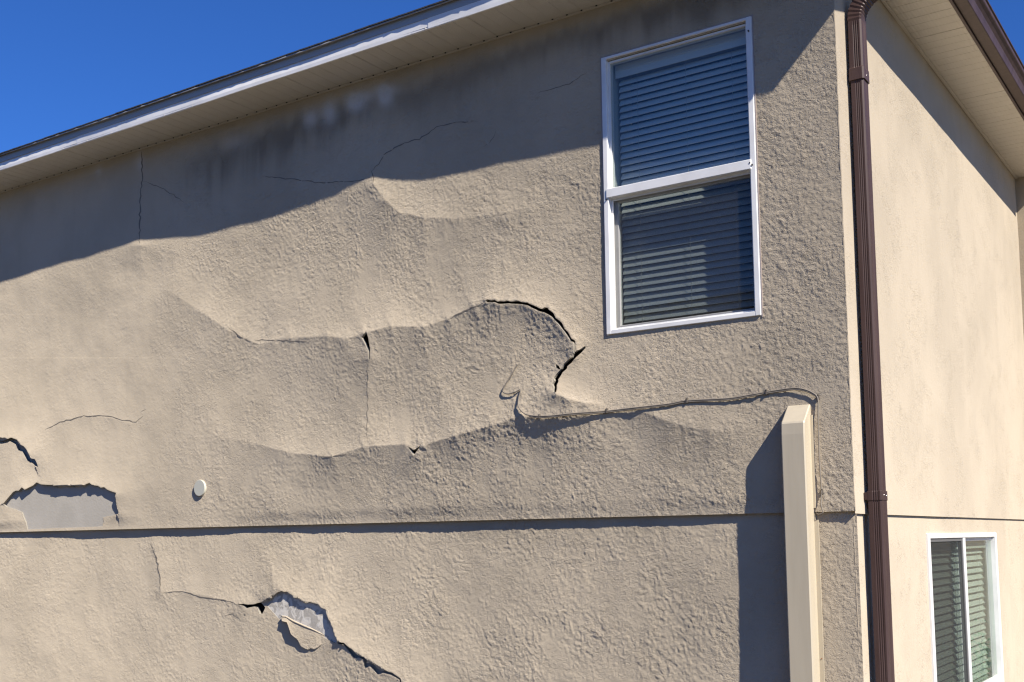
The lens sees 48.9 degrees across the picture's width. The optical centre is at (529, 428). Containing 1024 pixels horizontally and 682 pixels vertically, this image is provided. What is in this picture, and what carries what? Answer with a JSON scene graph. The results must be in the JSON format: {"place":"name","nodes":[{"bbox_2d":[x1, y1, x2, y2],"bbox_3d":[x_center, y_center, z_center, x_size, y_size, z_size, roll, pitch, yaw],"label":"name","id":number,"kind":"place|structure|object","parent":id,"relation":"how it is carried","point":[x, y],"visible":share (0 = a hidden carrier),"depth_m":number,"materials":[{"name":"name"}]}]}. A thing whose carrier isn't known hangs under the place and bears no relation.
{"place":"outdoors","nodes":[
{"label":"outdoors","id":0,"kind":"place"},
{"bbox_2d":[0,0,1023,152],"label":"sky","id":1,"kind":"structure","parent":0,"point":[65,64],"materials":[{"name":"blue"}]},
{"label":"ground","id":2,"kind":"structure","parent":0,"visible":0},
{"bbox_2d":[0,0,1023,681],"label":"house","id":3,"kind":"structure","parent":2,"relation":"on","point":[302,312],"depth_m":7.18,"materials":[{"name":"paint"}]},
{"bbox_2d":[194,480,205,495],"bbox_3d":[-2.407,0.433,8.224,0.120,0.120,0.020,-4,-7,33],"label":"round plug","id":4,"kind":"object","parent":3,"relation":"attached to","point":[199,487],"visible":1,"depth_m":8.21,"materials":[{"name":"beige plastic"}]},
{"bbox_2d":[502,363,823,514],"bbox_3d":[0.647,0.024,6.187,1.922,0.941,0.068,-4,-7,32],"label":"wall cable","id":5,"kind":"object","parent":3,"relation":"attached to","point":[686,400],"depth_m":6.07,"materials":[{"name":"brown"}]},
{"bbox_2d":[600,14,762,336],"bbox_3d":[0.896,-1.369,6.376,0.949,1.657,0.322,-4,-7,33],"label":"window","id":6,"kind":"structure","parent":3,"relation":"in","point":[614,194],"depth_m":6.41,"materials":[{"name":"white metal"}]},
{"bbox_2d":[615,31,754,322],"bbox_3d":[0.882,-1.385,6.355,0.853,1.561,0.065,-4,-7,33],"label":"window blind","id":7,"kind":"object","parent":3,"relation":"attached to","point":[685,53],"depth_m":6.36,"materials":[{"name":"grey plastic"}]},
{"bbox_2d":[781,404,824,681],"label":"duct cover","id":8,"kind":"object","parent":3,"relation":"attached to","point":[804,602],"visible":1,"depth_m":5.63,"materials":[{"name":"beige plastic"}]},
{"bbox_2d":[847,0,894,681],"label":"downspout","id":9,"kind":"object","parent":3,"relation":"attached to","point":[875,495],"visible":1,"depth_m":5.76,"materials":[{"name":"brown metal"}]},
{"bbox_2d":[926,533,1003,681],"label":"window","id":10,"kind":"structure","parent":3,"relation":"in","point":[946,552],"depth_m":7.26,"materials":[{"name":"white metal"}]},
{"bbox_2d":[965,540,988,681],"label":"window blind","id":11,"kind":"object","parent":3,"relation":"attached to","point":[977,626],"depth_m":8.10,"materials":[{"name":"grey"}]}
]}

